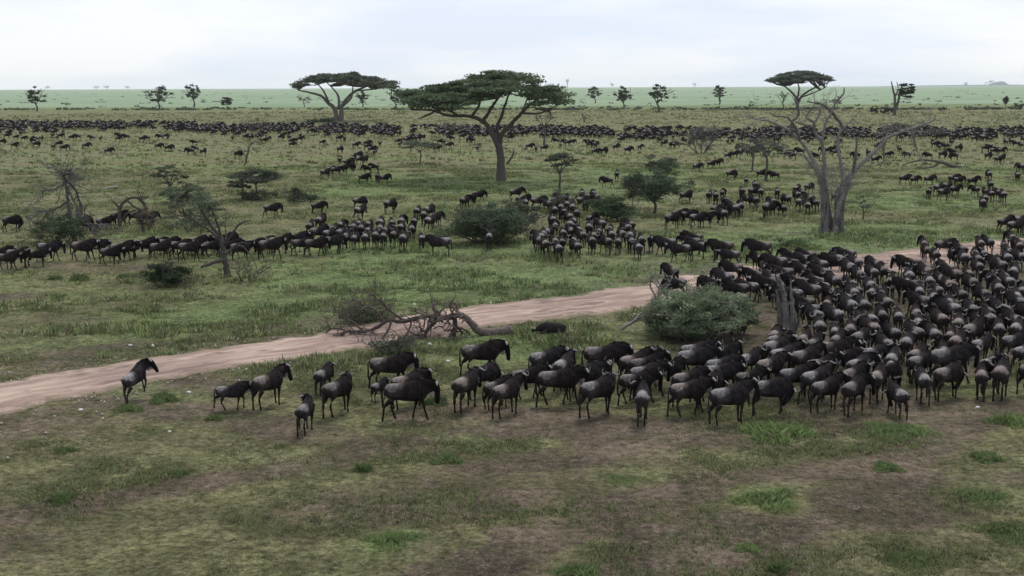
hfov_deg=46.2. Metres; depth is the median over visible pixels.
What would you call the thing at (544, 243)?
wildebeest
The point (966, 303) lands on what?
wildebeest
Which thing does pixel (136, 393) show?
gravel
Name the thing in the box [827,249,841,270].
wildebeest
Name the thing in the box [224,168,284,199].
thorn tree
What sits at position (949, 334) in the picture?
wildebeest
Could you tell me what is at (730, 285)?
wildebeest
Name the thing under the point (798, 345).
wildebeest
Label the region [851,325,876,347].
wildebeest
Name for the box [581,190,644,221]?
bush
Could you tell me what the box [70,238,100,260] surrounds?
wildebeest
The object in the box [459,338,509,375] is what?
wildebeest
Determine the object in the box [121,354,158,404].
wildebeest
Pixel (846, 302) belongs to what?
wildebeest
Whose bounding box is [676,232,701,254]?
wildebeest
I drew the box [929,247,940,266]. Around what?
wildebeest
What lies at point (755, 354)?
wildebeest
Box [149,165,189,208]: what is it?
thorn tree
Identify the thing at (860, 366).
wildebeest
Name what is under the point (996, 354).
wildebeest
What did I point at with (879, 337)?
wildebeest
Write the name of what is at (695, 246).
wildebeest
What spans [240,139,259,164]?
dead thorn tree
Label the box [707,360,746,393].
wildebeest
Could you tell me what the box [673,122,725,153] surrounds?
bush
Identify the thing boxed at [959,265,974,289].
wildebeest
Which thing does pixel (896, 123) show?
thorn tree
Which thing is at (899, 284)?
wildebeest
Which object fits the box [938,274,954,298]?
wildebeest
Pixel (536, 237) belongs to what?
wildebeest
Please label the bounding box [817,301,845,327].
wildebeest
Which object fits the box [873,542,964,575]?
weed clump
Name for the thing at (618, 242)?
wildebeest
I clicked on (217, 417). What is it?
weed clump
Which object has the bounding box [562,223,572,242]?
wildebeest
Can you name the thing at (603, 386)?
wildebeest
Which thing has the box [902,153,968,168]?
fallen branch
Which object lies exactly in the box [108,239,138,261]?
wildebeest
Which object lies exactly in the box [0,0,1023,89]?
sky
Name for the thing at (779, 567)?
weed clump
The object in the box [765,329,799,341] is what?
wildebeest
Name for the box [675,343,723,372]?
wildebeest
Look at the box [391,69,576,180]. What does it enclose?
acacia tree
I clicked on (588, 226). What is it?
wildebeest
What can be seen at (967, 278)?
wildebeest
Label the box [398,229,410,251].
wildebeest
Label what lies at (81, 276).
weed clump
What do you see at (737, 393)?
wildebeest
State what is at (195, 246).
wildebeest
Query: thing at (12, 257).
wildebeest
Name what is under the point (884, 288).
wildebeest
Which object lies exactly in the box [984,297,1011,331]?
wildebeest
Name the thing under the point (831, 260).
wildebeest
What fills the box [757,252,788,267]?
wildebeest
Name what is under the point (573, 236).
wildebeest
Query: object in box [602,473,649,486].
weed clump
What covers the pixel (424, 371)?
wildebeest
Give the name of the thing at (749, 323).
bush
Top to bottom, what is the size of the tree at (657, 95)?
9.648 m
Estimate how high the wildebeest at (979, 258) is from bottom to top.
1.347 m
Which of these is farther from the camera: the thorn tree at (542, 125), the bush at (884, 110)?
the bush at (884, 110)
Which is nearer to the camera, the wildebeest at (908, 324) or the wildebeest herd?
the wildebeest at (908, 324)
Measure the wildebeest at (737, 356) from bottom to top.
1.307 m
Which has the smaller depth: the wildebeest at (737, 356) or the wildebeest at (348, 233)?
the wildebeest at (737, 356)
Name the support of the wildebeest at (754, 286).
on the ground at (546, 480)
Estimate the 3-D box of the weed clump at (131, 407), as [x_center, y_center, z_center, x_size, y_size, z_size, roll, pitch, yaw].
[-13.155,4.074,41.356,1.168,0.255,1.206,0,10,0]
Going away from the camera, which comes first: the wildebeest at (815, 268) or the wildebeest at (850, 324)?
the wildebeest at (850, 324)
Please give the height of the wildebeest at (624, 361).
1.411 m
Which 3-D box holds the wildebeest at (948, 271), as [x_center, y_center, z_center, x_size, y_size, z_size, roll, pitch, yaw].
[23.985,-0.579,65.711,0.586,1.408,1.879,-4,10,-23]
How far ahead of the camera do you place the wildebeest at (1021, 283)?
60.49 m
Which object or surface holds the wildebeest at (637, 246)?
on the ground at (546, 480)
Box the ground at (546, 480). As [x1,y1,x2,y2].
[0,86,1023,575]
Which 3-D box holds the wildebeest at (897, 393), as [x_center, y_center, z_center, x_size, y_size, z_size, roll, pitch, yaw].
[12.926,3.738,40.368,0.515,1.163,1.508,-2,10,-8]
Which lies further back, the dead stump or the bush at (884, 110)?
the bush at (884, 110)
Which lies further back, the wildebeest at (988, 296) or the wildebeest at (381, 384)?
the wildebeest at (988, 296)
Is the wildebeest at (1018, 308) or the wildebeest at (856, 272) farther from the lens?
the wildebeest at (856, 272)
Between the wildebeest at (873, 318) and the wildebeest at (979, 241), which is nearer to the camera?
the wildebeest at (873, 318)
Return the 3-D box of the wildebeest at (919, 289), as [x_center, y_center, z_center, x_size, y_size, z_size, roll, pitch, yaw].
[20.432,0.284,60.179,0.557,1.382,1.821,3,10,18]
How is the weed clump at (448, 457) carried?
on the ground at (546, 480)
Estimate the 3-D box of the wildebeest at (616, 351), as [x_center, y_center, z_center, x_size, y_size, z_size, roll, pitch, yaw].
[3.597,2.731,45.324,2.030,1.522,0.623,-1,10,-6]
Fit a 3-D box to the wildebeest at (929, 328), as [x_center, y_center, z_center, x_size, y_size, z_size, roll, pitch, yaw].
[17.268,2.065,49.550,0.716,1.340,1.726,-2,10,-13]
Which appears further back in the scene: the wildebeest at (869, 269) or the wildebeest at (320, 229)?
the wildebeest at (320, 229)
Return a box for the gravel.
[0,235,1015,459]
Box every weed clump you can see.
[42,489,76,505]
[46,274,62,279]
[51,445,81,454]
[68,272,90,281]
[111,403,143,413]
[115,273,131,279]
[148,389,183,404]
[167,469,188,477]
[204,414,222,420]
[352,460,373,472]
[356,531,427,550]
[418,392,448,406]
[429,451,464,464]
[548,561,601,575]
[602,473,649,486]
[727,485,797,513]
[733,542,761,552]
[735,418,816,444]
[764,556,789,574]
[861,420,941,441]
[871,459,907,472]
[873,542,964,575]
[950,487,1014,505]
[952,521,1023,545]
[968,450,1005,463]
[982,410,1023,428]
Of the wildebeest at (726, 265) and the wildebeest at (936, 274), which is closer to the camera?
the wildebeest at (936, 274)
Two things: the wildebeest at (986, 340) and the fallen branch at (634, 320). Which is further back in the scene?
the fallen branch at (634, 320)
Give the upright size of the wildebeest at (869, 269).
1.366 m
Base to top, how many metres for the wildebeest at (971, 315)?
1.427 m
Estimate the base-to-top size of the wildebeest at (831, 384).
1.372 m
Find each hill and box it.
[916,85,1023,85]
[988,81,1008,84]
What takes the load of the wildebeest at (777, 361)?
on the ground at (546, 480)
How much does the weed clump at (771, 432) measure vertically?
0.570 m
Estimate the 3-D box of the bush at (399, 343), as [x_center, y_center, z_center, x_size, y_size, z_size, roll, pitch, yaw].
[-5.231,2.291,50.431,2.475,1.117,2.675,5,11,27]
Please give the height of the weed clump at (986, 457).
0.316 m
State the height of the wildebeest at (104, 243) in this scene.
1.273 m
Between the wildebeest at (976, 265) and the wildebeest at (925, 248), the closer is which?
the wildebeest at (976, 265)
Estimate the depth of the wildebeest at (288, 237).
80.41 m
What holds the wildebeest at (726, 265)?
on the ground at (546, 480)
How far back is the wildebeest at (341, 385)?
40.44 m
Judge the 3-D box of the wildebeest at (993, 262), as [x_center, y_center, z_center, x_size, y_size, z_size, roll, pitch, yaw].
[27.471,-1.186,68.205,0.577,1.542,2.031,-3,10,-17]
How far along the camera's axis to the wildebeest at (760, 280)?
62.37 m
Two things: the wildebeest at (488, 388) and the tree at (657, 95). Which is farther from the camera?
the tree at (657, 95)
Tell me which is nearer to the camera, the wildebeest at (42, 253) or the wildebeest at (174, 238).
the wildebeest at (42, 253)
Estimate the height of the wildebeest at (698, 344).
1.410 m
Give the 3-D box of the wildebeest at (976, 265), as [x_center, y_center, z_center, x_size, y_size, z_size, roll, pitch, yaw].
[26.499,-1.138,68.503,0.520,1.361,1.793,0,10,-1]
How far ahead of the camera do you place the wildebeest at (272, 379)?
41.52 m
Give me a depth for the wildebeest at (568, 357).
44.20 m
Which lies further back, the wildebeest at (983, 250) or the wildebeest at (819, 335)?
the wildebeest at (983, 250)
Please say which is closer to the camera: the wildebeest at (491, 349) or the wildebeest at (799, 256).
the wildebeest at (491, 349)
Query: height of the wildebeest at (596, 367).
1.430 m
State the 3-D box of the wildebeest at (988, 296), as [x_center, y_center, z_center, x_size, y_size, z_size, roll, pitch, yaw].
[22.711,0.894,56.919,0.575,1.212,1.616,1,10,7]
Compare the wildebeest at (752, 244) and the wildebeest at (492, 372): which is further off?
the wildebeest at (752, 244)
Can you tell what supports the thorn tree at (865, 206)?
on the ground at (546, 480)
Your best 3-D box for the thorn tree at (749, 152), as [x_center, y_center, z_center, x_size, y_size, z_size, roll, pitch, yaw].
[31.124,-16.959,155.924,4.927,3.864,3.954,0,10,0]
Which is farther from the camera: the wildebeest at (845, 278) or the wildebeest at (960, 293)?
the wildebeest at (845, 278)
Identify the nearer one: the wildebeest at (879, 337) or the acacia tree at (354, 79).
the wildebeest at (879, 337)
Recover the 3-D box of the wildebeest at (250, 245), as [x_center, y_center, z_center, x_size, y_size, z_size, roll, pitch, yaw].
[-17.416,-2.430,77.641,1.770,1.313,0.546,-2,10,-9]
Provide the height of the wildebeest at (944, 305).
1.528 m
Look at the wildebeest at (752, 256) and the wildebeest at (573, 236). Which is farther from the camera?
the wildebeest at (573, 236)
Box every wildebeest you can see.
[0,245,16,253]
[0,251,22,269]
[5,246,33,268]
[27,247,51,266]
[36,240,65,261]
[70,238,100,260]
[86,238,111,257]
[99,245,125,264]
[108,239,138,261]
[119,241,143,259]
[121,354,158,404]
[135,236,160,257]
[149,241,173,259]
[157,235,181,255]
[168,238,193,257]
[177,240,205,260]
[186,234,210,255]
[190,235,214,254]
[202,239,220,256]
[213,380,253,409]
[214,232,238,252]
[218,237,244,257]
[229,240,256,260]
[244,237,267,256]
[251,360,292,410]
[254,235,276,253]
[257,237,287,258]
[268,232,295,254]
[288,231,310,251]
[291,237,315,255]
[294,392,314,436]
[303,236,330,256]
[309,223,330,237]
[313,360,337,396]
[321,233,346,253]
[321,369,354,417]
[322,226,335,236]
[326,236,346,252]
[335,224,351,234]
[342,227,353,249]
[350,232,363,249]
[361,230,372,249]
[367,351,418,388]
[370,377,390,402]
[371,227,381,249]
[379,229,387,249]
[381,376,439,421]
[382,224,393,240]
[389,227,399,247]
[390,365,433,409]
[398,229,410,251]
[417,231,423,249]
[422,234,451,255]
[451,365,486,413]
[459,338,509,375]
[467,360,506,399]
[482,372,513,409]
[485,229,494,250]
[491,370,528,418]
[511,361,552,399]
[527,322,566,333]
[528,229,545,248]
[528,344,570,367]
[529,233,540,252]
[535,364,589,407]
[539,226,547,237]
[539,236,549,255]
[546,225,555,240]
[546,234,559,252]
[550,240,563,262]
[551,345,579,391]
[555,235,565,251]
[557,225,566,240]
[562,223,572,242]
[563,358,611,401]
[566,239,581,257]
[567,233,577,253]
[570,228,586,246]
[571,357,613,394]
[574,223,582,242]
[578,369,619,418]
[581,340,633,375]
[585,220,592,240]
[585,233,596,253]
[591,229,599,248]
[595,224,602,242]
[596,233,612,255]
[605,226,615,247]
[614,232,622,254]
[616,226,626,247]
[617,368,663,405]
[618,343,656,384]
[624,234,634,253]
[625,228,638,247]
[627,347,671,386]
[628,359,673,400]
[629,376,650,426]
[631,240,642,260]
[634,343,664,352]
[636,232,645,253]
[647,234,652,252]
[650,235,676,255]
[656,276,686,298]
[657,353,687,391]
[658,261,678,277]
[664,242,691,261]
[667,373,717,416]
[670,364,714,406]
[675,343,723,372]
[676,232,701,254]
[679,337,722,370]
[680,230,703,241]
[682,240,706,259]
[694,274,721,288]
[694,369,731,409]
[703,238,734,260]
[705,351,746,386]
[707,267,734,281]
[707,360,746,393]
[707,373,760,425]
[712,337,744,359]
[715,248,740,263]
[716,277,750,300]
[717,259,743,278]
[721,289,750,308]
[731,277,760,302]
[734,365,771,382]
[737,267,763,290]
[741,238,772,260]
[744,345,766,369]
[745,251,759,268]
[746,274,778,299]
[747,374,799,415]
[755,261,767,271]
[755,350,793,379]
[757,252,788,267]
[761,267,779,293]
[762,262,794,287]
[762,332,798,368]
[764,282,787,305]
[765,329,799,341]
[767,324,788,337]
[768,284,804,309]
[769,337,807,376]
[775,247,792,257]
[778,272,803,287]
[778,357,820,397]
[779,255,798,276]
[786,293,816,303]
[788,260,810,276]
[788,301,819,323]
[790,278,822,303]
[791,251,808,263]
[791,338,828,367]
[793,247,816,255]
[796,323,812,341]
[797,357,836,403]
[799,303,824,324]
[801,269,821,280]
[804,254,828,267]
[804,276,830,300]
[806,261,831,277]
[806,330,828,346]
[807,348,845,372]
[810,312,827,341]
[810,368,849,413]
[816,251,847,275]
[817,280,833,302]
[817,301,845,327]
[819,336,863,371]
[820,270,842,289]
[823,294,837,322]
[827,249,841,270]
[827,319,837,338]
[827,345,866,365]
[829,246,856,256]
[829,287,852,312]
[829,327,849,341]
[834,291,858,317]
[836,338,867,367]
[837,257,855,280]
[840,371,876,417]
[841,275,857,287]
[841,279,859,300]
[842,281,863,299]
[843,316,856,336]
[844,253,863,273]
[844,359,873,396]
[845,351,881,372]
[847,265,865,287]
[851,292,871,310]
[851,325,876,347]
[852,305,877,322]
[852,308,865,325]
[853,315,881,333]
[860,274,876,302]
[861,263,879,289]
[862,255,880,278]
[862,342,896,358]
[866,283,880,310]
[868,360,887,403]
[870,330,893,364]
[871,291,894,321]
[872,300,888,320]
[874,284,891,296]
[876,260,889,285]
[876,319,901,346]
[880,380,909,419]
[883,340,901,381]
[884,269,898,298]
[885,360,907,387]
[887,276,922,302]
[890,254,921,278]
[890,304,904,331]
[898,330,917,366]
[900,265,915,279]
[901,289,929,319]
[902,317,925,351]
[904,273,913,279]
[905,261,932,279]
[906,341,933,376]
[907,349,943,384]
[909,301,926,319]
[913,262,931,286]
[913,312,925,343]
[914,279,925,294]
[914,365,932,406]
[915,320,942,345]
[916,234,928,257]
[920,243,930,262]
[922,270,935,296]
[923,304,949,339]
[926,287,938,307]
[927,269,944,289]
[927,281,944,295]
[927,342,982,383]
[928,292,962,326]
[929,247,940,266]
[929,336,947,367]
[932,259,955,279]
[932,360,971,401]
[934,237,959,255]
[935,264,961,286]
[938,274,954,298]
[943,292,955,324]
[943,323,960,343]
[945,248,957,266]
[947,283,968,304]
[947,327,971,347]
[948,241,968,252]
[951,248,970,269]
[951,310,966,329]
[957,297,979,324]
[958,272,978,299]
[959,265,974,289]
[963,307,987,338]
[963,312,991,341]
[967,333,997,364]
[968,255,984,281]
[970,246,982,255]
[970,283,991,301]
[971,251,983,270]
[973,235,985,247]
[973,300,995,330]
[974,358,995,401]
[975,304,996,333]
[978,233,994,252]
[979,270,1000,296]
[980,247,988,265]
[980,351,1009,384]
[982,294,993,303]
[983,253,1008,273]
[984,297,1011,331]
[986,274,1004,301]
[987,354,1011,401]
[992,253,1001,271]
[992,315,1010,351]
[993,270,1015,290]
[995,268,1009,289]
[995,304,1023,335]
[997,242,1012,264]
[999,248,1013,267]
[999,330,1023,361]
[1000,290,1023,308]
[1007,236,1023,251]
[1007,247,1023,271]
[1008,260,1022,285]
[1008,284,1022,297]
[1008,314,1023,351]
[1009,301,1023,316]
[1010,344,1023,367]
[1014,238,1023,252]
[1014,280,1023,296]
[1016,364,1023,393]
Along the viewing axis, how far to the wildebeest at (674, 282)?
62.13 m
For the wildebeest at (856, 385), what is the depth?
40.52 m
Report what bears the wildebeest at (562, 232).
on the ground at (546, 480)
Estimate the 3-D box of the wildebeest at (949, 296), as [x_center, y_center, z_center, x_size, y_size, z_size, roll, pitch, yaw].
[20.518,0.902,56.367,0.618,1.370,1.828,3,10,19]
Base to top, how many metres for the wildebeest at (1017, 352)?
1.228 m
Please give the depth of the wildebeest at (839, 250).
73.80 m
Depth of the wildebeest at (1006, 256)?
70.30 m
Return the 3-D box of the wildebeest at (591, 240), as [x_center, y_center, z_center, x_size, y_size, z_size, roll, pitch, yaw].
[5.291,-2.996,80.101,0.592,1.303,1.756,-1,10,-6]
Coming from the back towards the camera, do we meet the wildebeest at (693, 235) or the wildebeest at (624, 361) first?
the wildebeest at (693, 235)
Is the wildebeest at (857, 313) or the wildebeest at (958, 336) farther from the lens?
the wildebeest at (857, 313)
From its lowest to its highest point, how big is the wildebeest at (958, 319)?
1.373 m
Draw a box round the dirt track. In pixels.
[0,238,1023,414]
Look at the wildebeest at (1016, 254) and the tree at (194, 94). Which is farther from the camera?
the tree at (194, 94)
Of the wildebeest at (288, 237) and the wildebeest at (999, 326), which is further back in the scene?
the wildebeest at (288, 237)
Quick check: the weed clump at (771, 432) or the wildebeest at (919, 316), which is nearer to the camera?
the weed clump at (771, 432)
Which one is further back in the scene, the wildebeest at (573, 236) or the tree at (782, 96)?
the tree at (782, 96)
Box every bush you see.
[18,210,95,244]
[128,207,164,231]
[132,261,199,287]
[159,199,244,232]
[230,255,277,282]
[237,189,277,199]
[243,116,267,132]
[272,184,322,201]
[307,115,338,122]
[336,304,392,323]
[361,327,426,354]
[432,201,538,244]
[437,121,463,134]
[496,197,549,226]
[535,186,580,211]
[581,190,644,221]
[641,280,762,341]
[642,315,685,340]
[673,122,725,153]
[730,303,763,335]
[770,234,816,248]
[868,107,878,112]
[879,105,898,113]
[1012,103,1023,109]
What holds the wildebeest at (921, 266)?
on the ground at (546, 480)
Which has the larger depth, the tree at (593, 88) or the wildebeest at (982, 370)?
the tree at (593, 88)
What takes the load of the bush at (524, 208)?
on the ground at (546, 480)
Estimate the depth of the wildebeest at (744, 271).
65.64 m
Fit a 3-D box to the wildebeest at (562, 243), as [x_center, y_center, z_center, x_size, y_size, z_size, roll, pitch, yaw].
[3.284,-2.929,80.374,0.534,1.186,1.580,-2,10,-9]
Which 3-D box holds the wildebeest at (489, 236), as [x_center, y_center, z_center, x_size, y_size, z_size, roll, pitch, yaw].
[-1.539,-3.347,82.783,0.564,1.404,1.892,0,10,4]
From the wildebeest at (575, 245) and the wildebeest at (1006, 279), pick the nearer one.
the wildebeest at (1006, 279)
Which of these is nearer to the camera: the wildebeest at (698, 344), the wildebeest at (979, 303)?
the wildebeest at (698, 344)
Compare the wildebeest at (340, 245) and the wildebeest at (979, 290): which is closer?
the wildebeest at (979, 290)
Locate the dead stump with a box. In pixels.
[770,269,800,331]
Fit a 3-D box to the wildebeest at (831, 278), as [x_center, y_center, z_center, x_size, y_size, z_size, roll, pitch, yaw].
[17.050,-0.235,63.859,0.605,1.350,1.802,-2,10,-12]
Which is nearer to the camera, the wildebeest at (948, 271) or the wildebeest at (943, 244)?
the wildebeest at (948, 271)
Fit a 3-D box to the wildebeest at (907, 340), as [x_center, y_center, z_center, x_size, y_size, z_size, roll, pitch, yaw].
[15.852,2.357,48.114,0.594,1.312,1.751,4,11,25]
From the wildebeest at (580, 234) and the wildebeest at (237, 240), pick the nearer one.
the wildebeest at (237, 240)
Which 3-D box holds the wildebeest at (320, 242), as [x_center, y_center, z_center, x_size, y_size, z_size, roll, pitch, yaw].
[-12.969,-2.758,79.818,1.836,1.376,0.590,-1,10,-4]
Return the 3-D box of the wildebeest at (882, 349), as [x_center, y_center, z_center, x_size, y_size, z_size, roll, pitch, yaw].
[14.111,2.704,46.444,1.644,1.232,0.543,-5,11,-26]
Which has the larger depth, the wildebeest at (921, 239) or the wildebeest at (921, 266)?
the wildebeest at (921, 239)
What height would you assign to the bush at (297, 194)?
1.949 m
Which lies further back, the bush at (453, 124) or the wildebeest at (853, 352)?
the bush at (453, 124)
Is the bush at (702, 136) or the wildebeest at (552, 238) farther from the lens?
the bush at (702, 136)
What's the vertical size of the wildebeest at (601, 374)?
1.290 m
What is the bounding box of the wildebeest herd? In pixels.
[0,119,1023,244]
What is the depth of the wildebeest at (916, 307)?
54.19 m
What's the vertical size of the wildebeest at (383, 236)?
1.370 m
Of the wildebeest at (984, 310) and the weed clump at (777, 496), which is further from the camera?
the wildebeest at (984, 310)
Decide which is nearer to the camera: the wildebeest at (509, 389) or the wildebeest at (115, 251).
the wildebeest at (509, 389)
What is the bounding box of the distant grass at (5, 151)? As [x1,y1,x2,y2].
[0,109,1023,175]
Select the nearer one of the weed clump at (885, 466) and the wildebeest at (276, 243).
the weed clump at (885, 466)
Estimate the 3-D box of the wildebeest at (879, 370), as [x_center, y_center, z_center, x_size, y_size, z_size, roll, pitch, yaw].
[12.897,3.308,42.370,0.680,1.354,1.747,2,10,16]
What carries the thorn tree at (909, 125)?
on the ground at (546, 480)
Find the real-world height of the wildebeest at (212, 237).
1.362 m
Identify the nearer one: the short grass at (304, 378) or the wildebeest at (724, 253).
the short grass at (304, 378)
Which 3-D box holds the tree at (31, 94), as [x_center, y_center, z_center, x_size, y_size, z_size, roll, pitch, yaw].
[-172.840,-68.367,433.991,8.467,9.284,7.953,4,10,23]
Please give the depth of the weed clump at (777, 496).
32.19 m
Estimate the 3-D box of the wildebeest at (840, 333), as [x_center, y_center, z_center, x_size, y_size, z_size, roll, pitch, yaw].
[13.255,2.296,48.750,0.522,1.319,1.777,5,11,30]
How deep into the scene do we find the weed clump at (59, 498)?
32.17 m
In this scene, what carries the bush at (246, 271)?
on the ground at (546, 480)
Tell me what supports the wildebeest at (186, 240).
on the ground at (546, 480)
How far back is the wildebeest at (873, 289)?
59.73 m
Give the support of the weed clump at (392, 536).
on the ground at (546, 480)
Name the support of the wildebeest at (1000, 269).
on the ground at (546, 480)
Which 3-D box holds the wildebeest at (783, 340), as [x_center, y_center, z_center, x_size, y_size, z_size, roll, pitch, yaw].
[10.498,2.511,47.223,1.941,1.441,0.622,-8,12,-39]
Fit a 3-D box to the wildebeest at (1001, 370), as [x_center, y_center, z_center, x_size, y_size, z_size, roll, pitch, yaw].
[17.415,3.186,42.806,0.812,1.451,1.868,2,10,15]
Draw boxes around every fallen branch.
[620,265,679,330]
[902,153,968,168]
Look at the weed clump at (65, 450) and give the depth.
36.85 m
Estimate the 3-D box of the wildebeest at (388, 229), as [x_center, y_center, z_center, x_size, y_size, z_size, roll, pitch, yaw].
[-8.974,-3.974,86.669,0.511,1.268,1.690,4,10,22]
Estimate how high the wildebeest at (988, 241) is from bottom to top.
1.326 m
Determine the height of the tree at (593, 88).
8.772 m
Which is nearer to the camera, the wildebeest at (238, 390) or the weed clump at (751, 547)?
the weed clump at (751, 547)
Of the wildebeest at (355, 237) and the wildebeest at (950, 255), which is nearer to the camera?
the wildebeest at (950, 255)
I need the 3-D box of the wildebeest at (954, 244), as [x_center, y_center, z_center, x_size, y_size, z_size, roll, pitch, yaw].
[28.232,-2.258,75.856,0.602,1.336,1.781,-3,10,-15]
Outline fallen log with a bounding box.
[781,228,829,232]
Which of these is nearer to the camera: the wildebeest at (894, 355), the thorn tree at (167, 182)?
the wildebeest at (894, 355)
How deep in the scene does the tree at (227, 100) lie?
468.88 m
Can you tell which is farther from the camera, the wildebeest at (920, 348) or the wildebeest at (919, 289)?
the wildebeest at (919, 289)
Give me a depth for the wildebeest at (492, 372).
42.86 m
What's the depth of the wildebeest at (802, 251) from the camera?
73.43 m
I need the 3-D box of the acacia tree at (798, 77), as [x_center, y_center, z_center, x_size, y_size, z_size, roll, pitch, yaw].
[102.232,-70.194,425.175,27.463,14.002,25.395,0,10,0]
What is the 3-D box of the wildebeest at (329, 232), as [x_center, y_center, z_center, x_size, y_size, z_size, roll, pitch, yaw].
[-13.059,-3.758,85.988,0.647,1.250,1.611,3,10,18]
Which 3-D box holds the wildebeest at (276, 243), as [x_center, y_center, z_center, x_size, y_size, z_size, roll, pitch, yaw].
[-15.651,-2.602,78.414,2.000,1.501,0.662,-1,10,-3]
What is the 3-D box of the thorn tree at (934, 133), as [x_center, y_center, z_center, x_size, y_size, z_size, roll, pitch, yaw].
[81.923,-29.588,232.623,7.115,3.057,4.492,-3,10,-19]
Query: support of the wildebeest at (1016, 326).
on the ground at (546, 480)
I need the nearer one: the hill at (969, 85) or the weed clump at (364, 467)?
the weed clump at (364, 467)
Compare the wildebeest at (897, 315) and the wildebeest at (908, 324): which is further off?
the wildebeest at (897, 315)
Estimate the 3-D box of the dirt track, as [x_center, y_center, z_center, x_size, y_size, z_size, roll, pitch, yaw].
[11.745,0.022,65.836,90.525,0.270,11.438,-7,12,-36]
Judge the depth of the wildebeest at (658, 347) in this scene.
46.08 m
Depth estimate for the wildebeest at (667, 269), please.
67.41 m
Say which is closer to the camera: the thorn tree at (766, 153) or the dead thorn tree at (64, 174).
the dead thorn tree at (64, 174)
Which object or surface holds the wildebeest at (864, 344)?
on the ground at (546, 480)
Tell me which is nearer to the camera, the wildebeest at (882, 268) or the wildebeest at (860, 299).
the wildebeest at (860, 299)
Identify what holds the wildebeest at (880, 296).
on the ground at (546, 480)
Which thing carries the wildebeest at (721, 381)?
on the ground at (546, 480)
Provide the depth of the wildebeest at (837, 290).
58.32 m
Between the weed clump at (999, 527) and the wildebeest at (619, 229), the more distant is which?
the wildebeest at (619, 229)
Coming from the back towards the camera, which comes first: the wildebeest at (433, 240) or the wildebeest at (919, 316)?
the wildebeest at (433, 240)
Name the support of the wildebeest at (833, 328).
on the ground at (546, 480)
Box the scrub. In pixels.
[0,90,1022,110]
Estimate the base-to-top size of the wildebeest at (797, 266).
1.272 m
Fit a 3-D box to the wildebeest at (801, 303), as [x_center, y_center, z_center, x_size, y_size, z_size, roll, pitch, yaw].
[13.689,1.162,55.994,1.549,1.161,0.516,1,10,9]
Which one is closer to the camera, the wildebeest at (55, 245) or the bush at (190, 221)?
the wildebeest at (55, 245)
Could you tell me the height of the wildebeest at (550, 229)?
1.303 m
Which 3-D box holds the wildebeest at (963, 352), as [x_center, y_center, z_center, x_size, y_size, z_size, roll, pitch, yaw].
[16.425,2.797,44.681,2.162,1.620,0.645,-2,10,-13]
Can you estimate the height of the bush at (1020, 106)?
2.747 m
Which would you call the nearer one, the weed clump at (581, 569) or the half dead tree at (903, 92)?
the weed clump at (581, 569)
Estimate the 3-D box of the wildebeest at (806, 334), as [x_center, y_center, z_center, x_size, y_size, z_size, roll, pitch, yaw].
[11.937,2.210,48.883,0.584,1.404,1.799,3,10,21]
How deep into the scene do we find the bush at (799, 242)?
81.64 m
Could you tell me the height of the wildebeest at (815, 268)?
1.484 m
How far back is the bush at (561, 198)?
103.80 m
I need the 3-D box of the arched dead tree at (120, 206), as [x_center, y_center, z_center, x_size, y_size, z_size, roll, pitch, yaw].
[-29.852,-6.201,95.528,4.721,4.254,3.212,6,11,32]
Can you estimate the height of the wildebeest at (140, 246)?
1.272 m
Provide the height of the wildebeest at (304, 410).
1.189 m
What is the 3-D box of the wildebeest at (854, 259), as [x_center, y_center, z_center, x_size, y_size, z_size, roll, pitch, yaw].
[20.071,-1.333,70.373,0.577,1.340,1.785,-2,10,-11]
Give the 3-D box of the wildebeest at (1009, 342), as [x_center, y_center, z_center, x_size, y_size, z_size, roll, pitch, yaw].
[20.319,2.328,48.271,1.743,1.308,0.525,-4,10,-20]
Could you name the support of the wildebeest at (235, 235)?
on the ground at (546, 480)
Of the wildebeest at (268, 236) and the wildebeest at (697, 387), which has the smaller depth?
the wildebeest at (697, 387)
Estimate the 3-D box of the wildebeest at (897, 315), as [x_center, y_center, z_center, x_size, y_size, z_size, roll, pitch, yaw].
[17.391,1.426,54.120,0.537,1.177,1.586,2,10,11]
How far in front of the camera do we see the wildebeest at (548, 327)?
53.76 m
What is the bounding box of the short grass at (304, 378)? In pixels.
[0,286,1023,575]
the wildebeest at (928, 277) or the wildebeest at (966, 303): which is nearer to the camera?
the wildebeest at (966, 303)
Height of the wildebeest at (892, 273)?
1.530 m
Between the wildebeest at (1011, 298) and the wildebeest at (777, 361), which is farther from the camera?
the wildebeest at (1011, 298)
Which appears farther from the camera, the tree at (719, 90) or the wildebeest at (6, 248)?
the tree at (719, 90)
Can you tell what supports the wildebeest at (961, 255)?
on the ground at (546, 480)
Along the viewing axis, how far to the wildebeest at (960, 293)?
58.91 m
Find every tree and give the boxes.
[8,143,123,242]
[25,86,47,110]
[104,184,159,228]
[142,85,175,107]
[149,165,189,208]
[154,182,256,276]
[181,84,200,106]
[221,97,232,107]
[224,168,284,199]
[227,174,251,198]
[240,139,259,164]
[289,71,400,120]
[297,93,311,106]
[305,275,512,341]
[354,91,371,106]
[387,85,400,107]
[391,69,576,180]
[401,140,442,163]
[532,114,555,144]
[543,153,579,193]
[587,86,602,102]
[613,86,632,107]
[618,167,697,213]
[643,154,681,175]
[648,84,673,111]
[710,85,726,104]
[734,143,767,170]
[736,86,940,232]
[743,136,793,180]
[764,70,835,106]
[777,91,788,107]
[852,195,875,218]
[885,122,911,140]
[891,81,916,114]
[898,121,928,137]
[920,128,949,140]
[1001,96,1008,106]
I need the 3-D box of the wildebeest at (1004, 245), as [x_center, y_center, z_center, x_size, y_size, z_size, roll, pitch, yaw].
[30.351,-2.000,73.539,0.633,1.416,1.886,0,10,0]
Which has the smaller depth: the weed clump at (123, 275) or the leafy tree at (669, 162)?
the weed clump at (123, 275)

